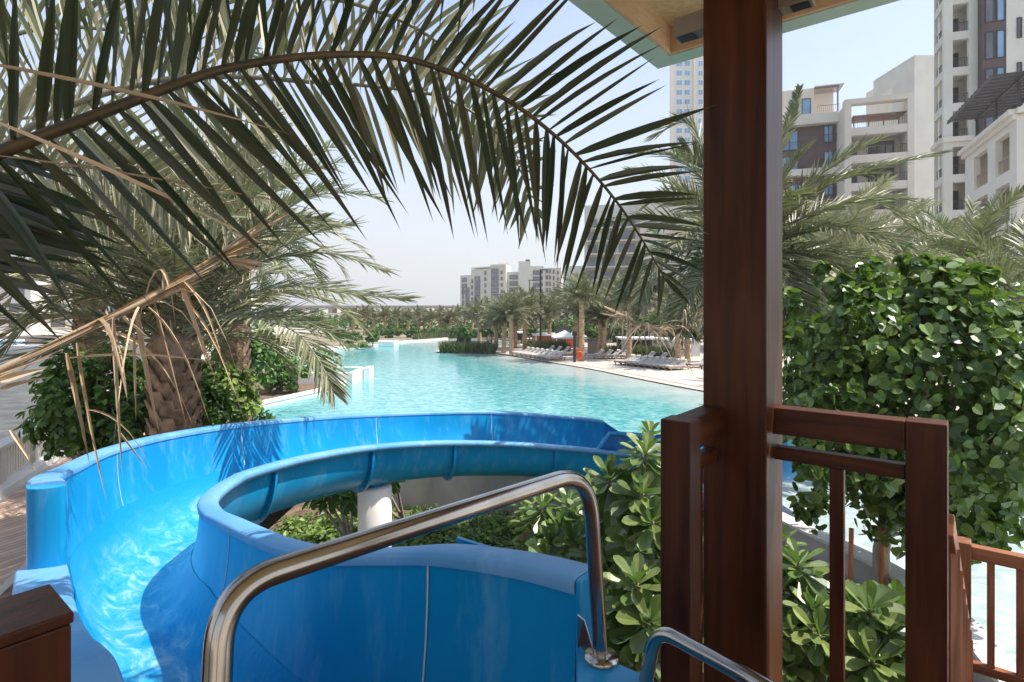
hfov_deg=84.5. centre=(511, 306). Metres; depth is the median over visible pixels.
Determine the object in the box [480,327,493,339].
clipped tree
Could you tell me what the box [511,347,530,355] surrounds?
sun lounger
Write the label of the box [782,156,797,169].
window
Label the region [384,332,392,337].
shrub
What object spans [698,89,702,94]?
window
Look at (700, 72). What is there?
window
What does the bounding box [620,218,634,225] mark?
window
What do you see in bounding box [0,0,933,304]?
sky
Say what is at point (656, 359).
sun lounger
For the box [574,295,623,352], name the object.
palm tree
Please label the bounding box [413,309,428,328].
palm tree
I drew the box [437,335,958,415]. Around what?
beach deck
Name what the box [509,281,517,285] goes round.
window
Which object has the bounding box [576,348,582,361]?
lifebuoy
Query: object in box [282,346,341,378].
shrub
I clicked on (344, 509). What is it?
frangipani
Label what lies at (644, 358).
sun lounger
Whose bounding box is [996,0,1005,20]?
window
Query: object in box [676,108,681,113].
window
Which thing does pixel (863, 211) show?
palm tree
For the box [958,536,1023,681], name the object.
wood railing
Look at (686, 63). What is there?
window
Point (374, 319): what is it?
palm tree
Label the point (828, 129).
window
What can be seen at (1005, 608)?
wading pool
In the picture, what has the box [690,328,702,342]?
clipped tree
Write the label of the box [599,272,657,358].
palm tree
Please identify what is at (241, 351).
palm tree
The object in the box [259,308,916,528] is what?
ground
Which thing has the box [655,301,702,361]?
palm tree
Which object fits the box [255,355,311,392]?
shrub
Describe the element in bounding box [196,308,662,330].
trees
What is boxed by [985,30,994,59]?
window
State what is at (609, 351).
sun lounger
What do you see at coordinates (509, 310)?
palm tree
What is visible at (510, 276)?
window
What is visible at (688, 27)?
spotlight
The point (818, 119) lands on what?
apartment block
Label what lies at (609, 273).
window
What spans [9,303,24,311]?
window
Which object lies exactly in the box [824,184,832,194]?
window
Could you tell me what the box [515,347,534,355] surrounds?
sun lounger
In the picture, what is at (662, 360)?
sun lounger
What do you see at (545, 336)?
bar hut
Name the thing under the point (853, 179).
window
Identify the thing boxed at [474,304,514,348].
palm tree
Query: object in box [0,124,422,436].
palm tree
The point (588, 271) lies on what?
window
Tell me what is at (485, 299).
palm tree
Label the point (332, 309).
bridge
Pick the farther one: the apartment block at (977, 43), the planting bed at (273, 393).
the apartment block at (977, 43)
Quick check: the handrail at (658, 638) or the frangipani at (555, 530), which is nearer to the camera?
the handrail at (658, 638)
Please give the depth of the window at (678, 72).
189.91 m
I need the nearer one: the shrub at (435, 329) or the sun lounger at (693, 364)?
the sun lounger at (693, 364)
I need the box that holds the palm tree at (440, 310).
[434,305,449,328]
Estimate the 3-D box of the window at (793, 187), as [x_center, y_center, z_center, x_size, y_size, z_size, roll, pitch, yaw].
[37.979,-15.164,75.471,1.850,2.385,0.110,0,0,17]
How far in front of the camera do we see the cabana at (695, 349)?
46.76 m
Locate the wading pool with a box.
[782,482,1023,663]
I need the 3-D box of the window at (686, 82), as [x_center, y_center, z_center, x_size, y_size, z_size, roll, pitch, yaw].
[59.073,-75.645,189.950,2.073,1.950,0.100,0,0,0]
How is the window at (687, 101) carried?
in the tower block at (686, 81)
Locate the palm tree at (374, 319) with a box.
[366,307,382,328]
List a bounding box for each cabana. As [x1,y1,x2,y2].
[517,331,522,344]
[615,336,666,352]
[660,337,699,356]
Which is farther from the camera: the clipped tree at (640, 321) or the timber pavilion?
the clipped tree at (640, 321)
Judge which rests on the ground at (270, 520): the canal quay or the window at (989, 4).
the canal quay
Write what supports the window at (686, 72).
in the tower block at (686, 81)
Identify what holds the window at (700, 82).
in the tower block at (686, 81)
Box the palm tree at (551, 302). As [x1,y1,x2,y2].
[528,293,568,333]
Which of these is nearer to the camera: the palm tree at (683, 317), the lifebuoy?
the palm tree at (683, 317)
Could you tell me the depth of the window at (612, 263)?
148.01 m
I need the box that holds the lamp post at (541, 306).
[540,269,545,340]
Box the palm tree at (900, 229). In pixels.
[807,197,990,278]
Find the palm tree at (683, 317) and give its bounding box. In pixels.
[592,83,955,376]
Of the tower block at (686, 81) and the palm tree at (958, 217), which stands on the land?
the tower block at (686, 81)
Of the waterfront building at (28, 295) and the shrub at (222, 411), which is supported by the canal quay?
the waterfront building at (28, 295)
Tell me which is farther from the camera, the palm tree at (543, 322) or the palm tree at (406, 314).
the palm tree at (406, 314)
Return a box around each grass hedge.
[438,340,498,352]
[521,339,535,349]
[528,339,572,352]
[604,343,621,353]
[623,344,681,357]
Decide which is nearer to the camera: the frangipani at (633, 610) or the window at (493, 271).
the frangipani at (633, 610)
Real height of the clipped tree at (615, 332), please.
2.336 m
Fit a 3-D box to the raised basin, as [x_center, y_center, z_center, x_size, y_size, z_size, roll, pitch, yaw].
[-9.825,3.940,31.800,3.350,0.920,3.200,0,0,0]
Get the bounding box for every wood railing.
[661,405,723,681]
[774,405,947,681]
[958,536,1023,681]
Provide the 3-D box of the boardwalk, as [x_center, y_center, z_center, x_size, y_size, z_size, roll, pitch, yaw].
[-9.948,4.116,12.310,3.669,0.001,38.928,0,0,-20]
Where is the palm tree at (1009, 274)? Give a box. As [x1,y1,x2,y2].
[910,217,1023,366]
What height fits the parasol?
1.886 m
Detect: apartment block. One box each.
[460,259,562,313]
[563,188,701,322]
[782,83,843,278]
[839,93,913,264]
[866,55,933,243]
[930,0,1023,348]
[947,71,1023,271]
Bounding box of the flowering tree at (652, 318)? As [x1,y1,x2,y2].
[644,313,664,335]
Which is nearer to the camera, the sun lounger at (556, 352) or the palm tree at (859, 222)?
the palm tree at (859, 222)
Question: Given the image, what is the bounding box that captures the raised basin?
[298,366,373,384]
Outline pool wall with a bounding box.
[331,476,638,514]
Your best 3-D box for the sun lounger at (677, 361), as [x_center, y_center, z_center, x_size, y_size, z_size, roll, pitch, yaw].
[10.509,3.782,37.479,1.710,0.715,0.612,0,0,-28]
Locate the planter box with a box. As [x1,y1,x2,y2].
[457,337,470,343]
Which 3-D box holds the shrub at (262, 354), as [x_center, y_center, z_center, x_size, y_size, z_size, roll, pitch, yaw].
[-10.554,2.445,22.142,3.197,3.423,2.984,0,0,-45]
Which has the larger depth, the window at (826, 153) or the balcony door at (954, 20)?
the window at (826, 153)
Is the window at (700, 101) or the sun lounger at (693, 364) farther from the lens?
the window at (700, 101)
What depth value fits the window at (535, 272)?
300.74 m
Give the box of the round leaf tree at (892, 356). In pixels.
[782,243,1023,584]
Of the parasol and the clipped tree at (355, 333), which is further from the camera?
the clipped tree at (355, 333)
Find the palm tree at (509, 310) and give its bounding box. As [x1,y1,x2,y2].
[483,289,533,354]
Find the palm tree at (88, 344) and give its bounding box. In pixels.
[0,149,184,459]
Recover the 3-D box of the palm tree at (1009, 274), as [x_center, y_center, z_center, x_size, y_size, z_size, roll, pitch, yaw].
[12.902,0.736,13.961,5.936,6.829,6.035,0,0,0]
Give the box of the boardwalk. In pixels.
[0,433,144,584]
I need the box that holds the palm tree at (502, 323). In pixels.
[480,298,529,352]
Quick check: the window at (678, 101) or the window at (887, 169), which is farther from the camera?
the window at (678, 101)
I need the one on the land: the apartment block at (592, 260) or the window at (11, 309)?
the apartment block at (592, 260)
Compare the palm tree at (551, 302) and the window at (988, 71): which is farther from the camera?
the palm tree at (551, 302)
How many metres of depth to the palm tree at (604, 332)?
48.52 m
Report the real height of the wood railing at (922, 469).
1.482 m
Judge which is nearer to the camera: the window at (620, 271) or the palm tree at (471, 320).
the palm tree at (471, 320)
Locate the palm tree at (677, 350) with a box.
[646,286,702,364]
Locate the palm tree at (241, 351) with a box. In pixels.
[61,81,393,420]
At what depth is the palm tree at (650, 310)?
70.87 m
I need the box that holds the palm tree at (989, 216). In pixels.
[872,184,1023,432]
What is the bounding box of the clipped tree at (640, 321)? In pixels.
[632,317,650,335]
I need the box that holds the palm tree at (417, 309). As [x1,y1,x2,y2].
[412,305,428,327]
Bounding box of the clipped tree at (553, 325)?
[547,321,568,332]
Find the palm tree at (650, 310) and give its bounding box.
[632,301,667,335]
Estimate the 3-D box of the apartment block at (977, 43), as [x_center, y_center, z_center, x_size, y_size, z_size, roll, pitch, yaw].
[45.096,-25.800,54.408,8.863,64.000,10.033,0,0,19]
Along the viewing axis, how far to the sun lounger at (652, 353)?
43.49 m
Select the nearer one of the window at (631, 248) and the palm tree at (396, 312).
the palm tree at (396, 312)
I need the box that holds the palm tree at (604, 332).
[584,292,626,353]
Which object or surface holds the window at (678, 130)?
in the tower block at (686, 81)
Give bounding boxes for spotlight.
[674,9,702,43]
[778,0,815,15]
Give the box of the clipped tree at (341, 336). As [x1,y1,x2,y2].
[333,328,345,347]
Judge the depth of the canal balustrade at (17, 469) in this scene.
13.42 m
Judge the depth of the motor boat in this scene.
66.08 m
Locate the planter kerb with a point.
(862, 566)
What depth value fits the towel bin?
50.60 m
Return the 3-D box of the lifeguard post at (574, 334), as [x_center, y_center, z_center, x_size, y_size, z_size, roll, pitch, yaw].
[4.677,3.000,42.167,0.340,2.280,0.200,0,0,0]
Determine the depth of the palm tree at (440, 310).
95.33 m
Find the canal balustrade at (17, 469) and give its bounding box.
[0,344,213,498]
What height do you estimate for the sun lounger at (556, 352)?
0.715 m
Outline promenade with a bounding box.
[0,346,344,594]
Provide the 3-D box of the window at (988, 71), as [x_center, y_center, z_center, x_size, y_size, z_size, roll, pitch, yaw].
[42.495,-20.014,50.071,0.717,2.470,0.110,0,0,18]
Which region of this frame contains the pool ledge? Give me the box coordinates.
[375,340,398,345]
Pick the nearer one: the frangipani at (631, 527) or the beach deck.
the frangipani at (631, 527)
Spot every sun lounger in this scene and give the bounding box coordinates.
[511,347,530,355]
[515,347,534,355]
[519,348,539,356]
[524,348,544,357]
[529,349,549,357]
[533,349,554,358]
[538,350,559,359]
[544,351,565,360]
[584,349,604,358]
[593,349,613,358]
[602,349,621,358]
[611,350,625,358]
[613,354,636,364]
[620,354,641,365]
[626,355,648,365]
[631,356,654,366]
[638,356,660,367]
[639,351,656,359]
[644,357,667,368]
[651,357,674,368]
[658,358,681,369]
[664,359,689,370]
[685,359,702,367]
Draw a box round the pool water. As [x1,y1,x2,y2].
[253,338,1006,453]
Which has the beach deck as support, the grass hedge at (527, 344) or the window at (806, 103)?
the grass hedge at (527, 344)
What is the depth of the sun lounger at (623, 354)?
44.84 m
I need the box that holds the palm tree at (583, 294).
[548,270,612,360]
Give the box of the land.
[218,313,701,345]
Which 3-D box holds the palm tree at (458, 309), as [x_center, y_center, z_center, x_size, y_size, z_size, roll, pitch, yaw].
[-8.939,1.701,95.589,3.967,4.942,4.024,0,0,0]
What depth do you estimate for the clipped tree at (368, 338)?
58.18 m
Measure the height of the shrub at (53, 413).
3.562 m
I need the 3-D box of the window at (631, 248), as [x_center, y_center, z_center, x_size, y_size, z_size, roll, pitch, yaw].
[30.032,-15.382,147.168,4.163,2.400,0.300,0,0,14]
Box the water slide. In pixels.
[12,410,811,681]
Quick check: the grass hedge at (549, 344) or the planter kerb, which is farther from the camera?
the grass hedge at (549, 344)
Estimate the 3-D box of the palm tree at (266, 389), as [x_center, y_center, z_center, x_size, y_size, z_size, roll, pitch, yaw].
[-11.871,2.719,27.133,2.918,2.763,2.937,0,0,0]
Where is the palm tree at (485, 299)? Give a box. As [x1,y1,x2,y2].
[469,296,501,340]
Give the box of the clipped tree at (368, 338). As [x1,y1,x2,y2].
[364,329,380,346]
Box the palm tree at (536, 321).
[522,295,546,327]
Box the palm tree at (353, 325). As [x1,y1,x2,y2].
[340,306,367,331]
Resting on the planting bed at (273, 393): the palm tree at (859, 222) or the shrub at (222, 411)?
the shrub at (222, 411)
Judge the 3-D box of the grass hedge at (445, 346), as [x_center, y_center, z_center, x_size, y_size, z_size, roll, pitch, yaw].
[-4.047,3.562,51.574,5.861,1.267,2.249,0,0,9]
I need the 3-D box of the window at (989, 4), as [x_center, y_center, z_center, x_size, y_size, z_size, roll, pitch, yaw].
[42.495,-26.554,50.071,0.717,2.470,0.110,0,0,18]
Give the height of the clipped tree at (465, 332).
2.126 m
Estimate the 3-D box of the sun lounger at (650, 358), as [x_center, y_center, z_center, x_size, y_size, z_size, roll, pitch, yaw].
[9.193,3.782,39.297,1.710,0.715,0.612,0,0,-24]
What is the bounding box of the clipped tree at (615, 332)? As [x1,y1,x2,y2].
[606,326,626,344]
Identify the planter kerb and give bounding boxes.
[782,512,1015,681]
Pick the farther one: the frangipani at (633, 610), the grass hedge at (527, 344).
the grass hedge at (527, 344)
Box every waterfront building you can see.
[0,282,50,330]
[51,283,144,329]
[211,293,268,324]
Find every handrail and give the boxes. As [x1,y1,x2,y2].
[201,470,618,681]
[635,627,774,681]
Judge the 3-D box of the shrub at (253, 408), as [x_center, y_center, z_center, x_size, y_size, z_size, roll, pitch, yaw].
[-6.659,2.623,12.498,2.050,3.064,1.886,0,0,32]
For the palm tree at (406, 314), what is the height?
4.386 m
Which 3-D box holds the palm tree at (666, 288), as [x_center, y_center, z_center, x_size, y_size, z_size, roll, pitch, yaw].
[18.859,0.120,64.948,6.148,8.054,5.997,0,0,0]
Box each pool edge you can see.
[257,381,345,407]
[299,338,447,357]
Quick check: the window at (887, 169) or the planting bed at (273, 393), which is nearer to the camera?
the planting bed at (273, 393)
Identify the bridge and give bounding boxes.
[269,305,459,312]
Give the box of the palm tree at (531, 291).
[502,285,547,349]
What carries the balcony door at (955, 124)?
in the apartment block at (977, 43)
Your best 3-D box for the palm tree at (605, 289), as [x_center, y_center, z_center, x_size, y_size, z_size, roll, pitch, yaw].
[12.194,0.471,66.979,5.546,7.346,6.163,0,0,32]
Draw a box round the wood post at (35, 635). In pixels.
[0,584,73,681]
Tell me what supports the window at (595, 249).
in the apartment block at (592, 260)
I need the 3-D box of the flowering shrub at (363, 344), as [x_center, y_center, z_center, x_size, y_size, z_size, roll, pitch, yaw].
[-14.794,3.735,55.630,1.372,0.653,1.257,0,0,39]
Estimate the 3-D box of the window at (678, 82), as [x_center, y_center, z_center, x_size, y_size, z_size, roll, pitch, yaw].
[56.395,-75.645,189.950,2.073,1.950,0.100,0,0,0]
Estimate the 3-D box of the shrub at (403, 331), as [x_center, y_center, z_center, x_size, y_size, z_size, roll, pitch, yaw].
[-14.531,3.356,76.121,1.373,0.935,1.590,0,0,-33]
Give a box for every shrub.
[12,341,146,460]
[77,385,147,448]
[200,376,248,426]
[201,357,264,422]
[205,327,294,385]
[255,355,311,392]
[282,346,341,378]
[356,341,368,347]
[378,327,388,335]
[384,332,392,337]
[388,327,400,335]
[399,328,407,334]
[409,326,421,335]
[422,328,431,333]
[431,327,441,332]
[442,327,451,332]
[450,327,459,334]
[498,330,508,338]
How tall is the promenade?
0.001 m
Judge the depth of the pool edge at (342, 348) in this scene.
65.70 m
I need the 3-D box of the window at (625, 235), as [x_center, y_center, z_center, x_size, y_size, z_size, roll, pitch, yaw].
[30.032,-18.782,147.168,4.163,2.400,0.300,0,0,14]
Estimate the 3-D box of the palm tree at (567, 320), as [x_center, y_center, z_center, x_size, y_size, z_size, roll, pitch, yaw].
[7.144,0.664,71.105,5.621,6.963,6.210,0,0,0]
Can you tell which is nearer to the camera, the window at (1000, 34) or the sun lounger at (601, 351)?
the sun lounger at (601, 351)
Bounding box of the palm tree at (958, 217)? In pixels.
[890,211,1014,375]
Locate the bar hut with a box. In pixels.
[532,326,572,347]
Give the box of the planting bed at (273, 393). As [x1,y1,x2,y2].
[0,368,321,598]
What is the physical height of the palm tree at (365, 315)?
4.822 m
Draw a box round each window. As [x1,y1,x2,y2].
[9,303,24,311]
[51,319,64,326]
[474,276,479,281]
[474,282,479,287]
[474,288,479,293]
[491,268,498,273]
[491,275,498,280]
[491,281,498,286]
[491,287,498,292]
[509,275,517,278]
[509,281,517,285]
[533,270,539,274]
[533,276,539,280]
[587,232,597,239]
[587,244,597,252]
[587,257,596,265]
[587,270,597,278]
[592,219,597,226]
[602,257,614,265]
[603,270,613,278]
[619,243,634,252]
[619,270,625,277]
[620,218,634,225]
[621,230,634,238]
[621,256,631,265]
[676,70,681,75]
[676,80,681,85]
[676,89,681,94]
[676,99,681,104]
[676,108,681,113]
[676,128,681,132]
[684,61,689,65]
[684,70,689,75]
[684,80,689,85]
[684,89,689,94]
[684,99,689,104]
[698,70,702,75]
[698,80,702,85]
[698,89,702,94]
[698,99,702,104]
[782,130,797,150]
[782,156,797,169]
[788,185,799,190]
[802,98,810,113]
[824,125,832,142]
[824,151,832,166]
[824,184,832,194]
[851,176,856,182]
[868,140,893,153]
[868,167,893,181]
[871,195,893,209]
[985,0,994,22]
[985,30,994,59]
[985,67,994,79]
[985,117,994,128]
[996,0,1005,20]
[996,29,1005,57]
[996,66,1005,73]
[1017,17,1021,37]
[1017,62,1021,70]
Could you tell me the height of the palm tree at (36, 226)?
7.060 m
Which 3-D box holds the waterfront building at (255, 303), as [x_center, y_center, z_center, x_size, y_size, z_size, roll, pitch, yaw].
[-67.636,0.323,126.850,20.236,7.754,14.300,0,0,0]
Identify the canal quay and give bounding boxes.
[0,325,369,353]
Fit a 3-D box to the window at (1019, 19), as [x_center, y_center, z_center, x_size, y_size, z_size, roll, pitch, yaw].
[44.480,-24.483,49.370,0.368,1.807,0.110,0,0,18]
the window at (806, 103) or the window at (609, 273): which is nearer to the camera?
the window at (806, 103)
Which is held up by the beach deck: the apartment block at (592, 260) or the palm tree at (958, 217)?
the palm tree at (958, 217)
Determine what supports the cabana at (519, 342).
on the beach deck
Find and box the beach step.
[517,354,702,387]
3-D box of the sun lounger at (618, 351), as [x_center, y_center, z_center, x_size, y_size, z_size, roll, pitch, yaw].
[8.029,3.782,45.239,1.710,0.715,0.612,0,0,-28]
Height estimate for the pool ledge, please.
0.500 m
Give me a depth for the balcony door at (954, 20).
53.47 m
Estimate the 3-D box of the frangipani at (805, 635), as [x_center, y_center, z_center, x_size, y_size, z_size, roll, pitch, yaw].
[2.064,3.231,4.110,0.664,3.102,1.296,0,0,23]
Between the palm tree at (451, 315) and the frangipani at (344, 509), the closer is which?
the frangipani at (344, 509)
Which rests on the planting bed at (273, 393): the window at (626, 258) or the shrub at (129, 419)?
the shrub at (129, 419)
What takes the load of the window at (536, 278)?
in the apartment block at (479, 283)
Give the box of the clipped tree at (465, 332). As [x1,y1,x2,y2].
[456,324,473,343]
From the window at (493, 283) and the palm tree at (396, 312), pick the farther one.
the window at (493, 283)
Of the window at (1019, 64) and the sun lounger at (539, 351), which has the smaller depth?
the sun lounger at (539, 351)
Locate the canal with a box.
[0,355,147,439]
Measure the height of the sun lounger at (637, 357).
0.715 m
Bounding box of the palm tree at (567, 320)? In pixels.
[557,285,573,324]
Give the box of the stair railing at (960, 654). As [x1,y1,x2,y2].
[948,514,972,681]
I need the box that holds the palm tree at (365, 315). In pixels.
[353,304,377,334]
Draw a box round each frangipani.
[251,406,275,420]
[302,490,357,536]
[351,481,404,519]
[508,488,586,563]
[566,533,660,681]
[570,420,660,593]
[782,525,856,681]
[820,579,904,681]
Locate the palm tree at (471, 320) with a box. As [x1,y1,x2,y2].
[463,308,473,331]
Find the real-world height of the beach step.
0.006 m
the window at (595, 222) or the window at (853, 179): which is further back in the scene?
the window at (595, 222)
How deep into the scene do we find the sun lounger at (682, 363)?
36.85 m
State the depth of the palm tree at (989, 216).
16.36 m
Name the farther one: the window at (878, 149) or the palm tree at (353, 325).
the palm tree at (353, 325)
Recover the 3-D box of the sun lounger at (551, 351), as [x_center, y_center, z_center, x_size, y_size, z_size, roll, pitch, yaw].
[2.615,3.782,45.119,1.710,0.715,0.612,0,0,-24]
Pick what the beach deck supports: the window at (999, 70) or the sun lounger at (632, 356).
the sun lounger at (632, 356)
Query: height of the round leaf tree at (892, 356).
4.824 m
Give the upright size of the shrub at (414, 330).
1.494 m
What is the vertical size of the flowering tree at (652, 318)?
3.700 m
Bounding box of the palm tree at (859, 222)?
[804,209,895,271]
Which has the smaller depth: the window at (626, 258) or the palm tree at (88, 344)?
the palm tree at (88, 344)
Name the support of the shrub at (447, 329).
on the land
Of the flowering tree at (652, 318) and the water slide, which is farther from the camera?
the flowering tree at (652, 318)
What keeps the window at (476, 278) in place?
in the apartment block at (479, 283)
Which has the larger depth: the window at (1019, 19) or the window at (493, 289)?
the window at (493, 289)
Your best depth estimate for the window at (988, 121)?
50.12 m
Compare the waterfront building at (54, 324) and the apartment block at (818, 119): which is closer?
the apartment block at (818, 119)
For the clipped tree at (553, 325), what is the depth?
63.12 m
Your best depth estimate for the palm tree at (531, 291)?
53.86 m
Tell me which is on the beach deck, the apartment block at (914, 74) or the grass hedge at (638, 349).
the grass hedge at (638, 349)
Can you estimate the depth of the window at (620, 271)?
147.36 m
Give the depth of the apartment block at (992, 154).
39.21 m
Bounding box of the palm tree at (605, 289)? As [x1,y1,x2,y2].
[599,282,626,335]
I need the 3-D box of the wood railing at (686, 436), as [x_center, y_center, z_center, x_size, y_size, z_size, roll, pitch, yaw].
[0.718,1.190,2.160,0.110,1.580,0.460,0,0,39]
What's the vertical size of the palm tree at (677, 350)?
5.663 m
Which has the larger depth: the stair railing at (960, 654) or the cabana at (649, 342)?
the cabana at (649, 342)
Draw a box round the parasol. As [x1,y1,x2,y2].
[551,330,572,339]
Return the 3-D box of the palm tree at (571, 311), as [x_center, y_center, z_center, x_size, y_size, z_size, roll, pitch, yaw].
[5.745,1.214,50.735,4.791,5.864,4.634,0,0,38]
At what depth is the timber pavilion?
2.23 m
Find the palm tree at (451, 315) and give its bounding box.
[440,307,459,329]
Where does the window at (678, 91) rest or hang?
in the tower block at (686, 81)
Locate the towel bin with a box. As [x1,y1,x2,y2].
[587,339,597,352]
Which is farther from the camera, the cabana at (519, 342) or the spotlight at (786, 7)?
the cabana at (519, 342)
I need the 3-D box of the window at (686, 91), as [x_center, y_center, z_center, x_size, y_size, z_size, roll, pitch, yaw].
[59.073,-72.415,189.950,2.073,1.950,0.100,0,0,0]
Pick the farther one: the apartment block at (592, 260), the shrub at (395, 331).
the apartment block at (592, 260)
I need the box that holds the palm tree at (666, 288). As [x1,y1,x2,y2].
[652,275,681,302]
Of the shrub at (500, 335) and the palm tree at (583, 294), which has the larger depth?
the shrub at (500, 335)
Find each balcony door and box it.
[953,18,957,31]
[953,53,957,66]
[953,87,957,102]
[953,122,957,135]
[953,156,957,173]
[953,191,957,209]
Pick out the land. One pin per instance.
(402, 337)
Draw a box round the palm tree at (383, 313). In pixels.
[371,304,396,327]
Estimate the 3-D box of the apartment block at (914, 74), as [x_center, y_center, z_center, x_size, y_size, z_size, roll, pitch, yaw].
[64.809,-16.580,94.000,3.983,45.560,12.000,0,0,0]
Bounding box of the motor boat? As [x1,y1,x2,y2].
[0,339,41,354]
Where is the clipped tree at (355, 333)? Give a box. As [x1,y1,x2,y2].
[345,330,364,344]
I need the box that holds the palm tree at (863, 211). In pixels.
[782,173,969,449]
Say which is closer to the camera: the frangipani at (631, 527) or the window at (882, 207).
the frangipani at (631, 527)
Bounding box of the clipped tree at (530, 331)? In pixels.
[527,326,539,341]
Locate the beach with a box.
[411,330,493,339]
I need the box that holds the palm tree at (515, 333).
[508,306,536,347]
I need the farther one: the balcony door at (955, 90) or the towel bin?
the balcony door at (955, 90)
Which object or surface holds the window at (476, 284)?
in the apartment block at (479, 283)
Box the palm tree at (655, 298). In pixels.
[640,279,668,341]
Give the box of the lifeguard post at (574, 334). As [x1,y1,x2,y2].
[572,332,576,361]
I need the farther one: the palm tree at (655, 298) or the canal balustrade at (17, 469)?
the palm tree at (655, 298)
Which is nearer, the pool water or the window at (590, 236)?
the pool water
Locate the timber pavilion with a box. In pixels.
[569,0,899,681]
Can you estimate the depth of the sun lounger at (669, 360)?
38.01 m
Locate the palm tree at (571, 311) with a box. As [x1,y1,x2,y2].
[549,289,596,347]
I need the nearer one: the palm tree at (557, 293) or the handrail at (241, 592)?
the handrail at (241, 592)
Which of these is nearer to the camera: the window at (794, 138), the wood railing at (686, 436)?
the wood railing at (686, 436)
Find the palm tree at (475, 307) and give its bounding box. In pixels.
[456,296,492,341]
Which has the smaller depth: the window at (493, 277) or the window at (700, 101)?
the window at (700, 101)
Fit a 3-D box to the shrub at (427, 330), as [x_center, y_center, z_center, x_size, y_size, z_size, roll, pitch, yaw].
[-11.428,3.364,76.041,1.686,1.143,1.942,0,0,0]
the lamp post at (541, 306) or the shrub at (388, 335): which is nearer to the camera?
the lamp post at (541, 306)
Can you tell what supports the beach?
on the land
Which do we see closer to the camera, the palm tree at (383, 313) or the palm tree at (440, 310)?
the palm tree at (383, 313)
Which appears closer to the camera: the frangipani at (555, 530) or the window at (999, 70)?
the frangipani at (555, 530)
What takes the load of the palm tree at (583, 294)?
on the beach deck
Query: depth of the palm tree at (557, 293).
66.41 m
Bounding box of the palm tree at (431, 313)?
[420,308,441,328]
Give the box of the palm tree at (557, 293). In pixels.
[538,288,570,320]
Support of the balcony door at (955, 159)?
in the apartment block at (977, 43)
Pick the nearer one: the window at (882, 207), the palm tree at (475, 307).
the palm tree at (475, 307)
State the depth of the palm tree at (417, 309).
93.41 m
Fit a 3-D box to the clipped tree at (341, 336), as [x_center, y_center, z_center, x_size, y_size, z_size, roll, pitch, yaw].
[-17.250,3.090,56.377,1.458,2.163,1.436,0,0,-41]
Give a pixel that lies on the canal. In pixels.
(14, 400)
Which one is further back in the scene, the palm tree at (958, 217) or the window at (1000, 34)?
the window at (1000, 34)
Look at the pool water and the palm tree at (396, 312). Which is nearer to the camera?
the pool water
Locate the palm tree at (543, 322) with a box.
[534,293,553,329]
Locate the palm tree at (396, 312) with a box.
[389,305,403,327]
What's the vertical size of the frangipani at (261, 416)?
1.650 m
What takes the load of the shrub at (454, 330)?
on the land
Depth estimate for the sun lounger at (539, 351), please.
46.35 m
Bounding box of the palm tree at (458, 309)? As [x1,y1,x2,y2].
[449,303,468,327]
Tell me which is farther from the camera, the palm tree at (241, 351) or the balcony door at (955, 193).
the balcony door at (955, 193)
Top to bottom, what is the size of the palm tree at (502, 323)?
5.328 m
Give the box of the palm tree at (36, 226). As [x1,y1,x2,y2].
[0,0,714,500]
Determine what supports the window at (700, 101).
in the tower block at (686, 81)
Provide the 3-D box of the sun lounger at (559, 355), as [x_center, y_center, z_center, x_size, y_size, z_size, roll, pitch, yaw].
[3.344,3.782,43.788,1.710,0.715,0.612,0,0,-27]
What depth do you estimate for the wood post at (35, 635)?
0.96 m
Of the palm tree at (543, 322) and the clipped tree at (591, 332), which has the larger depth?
the palm tree at (543, 322)
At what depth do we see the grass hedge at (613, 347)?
48.60 m
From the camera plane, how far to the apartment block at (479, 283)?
301.00 m
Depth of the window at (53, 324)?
95.96 m
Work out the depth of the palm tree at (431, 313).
91.54 m
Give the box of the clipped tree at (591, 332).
[584,324,597,338]
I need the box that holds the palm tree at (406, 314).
[395,306,420,330]
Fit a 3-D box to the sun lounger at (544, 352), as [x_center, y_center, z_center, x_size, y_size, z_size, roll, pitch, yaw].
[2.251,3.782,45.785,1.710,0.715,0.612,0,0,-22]
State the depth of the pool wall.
13.07 m
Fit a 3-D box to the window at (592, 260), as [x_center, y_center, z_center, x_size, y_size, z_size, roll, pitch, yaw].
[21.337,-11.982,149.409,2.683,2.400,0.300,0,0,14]
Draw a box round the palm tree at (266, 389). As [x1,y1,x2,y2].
[256,337,294,392]
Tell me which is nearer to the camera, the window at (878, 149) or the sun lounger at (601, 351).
the sun lounger at (601, 351)
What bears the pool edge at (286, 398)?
on the promenade
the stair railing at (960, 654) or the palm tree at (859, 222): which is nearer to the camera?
the stair railing at (960, 654)
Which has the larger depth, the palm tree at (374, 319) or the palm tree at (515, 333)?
the palm tree at (374, 319)
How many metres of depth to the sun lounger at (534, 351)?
47.16 m
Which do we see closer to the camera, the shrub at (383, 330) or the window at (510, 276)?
the shrub at (383, 330)
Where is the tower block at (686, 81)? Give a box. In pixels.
[670,56,702,189]

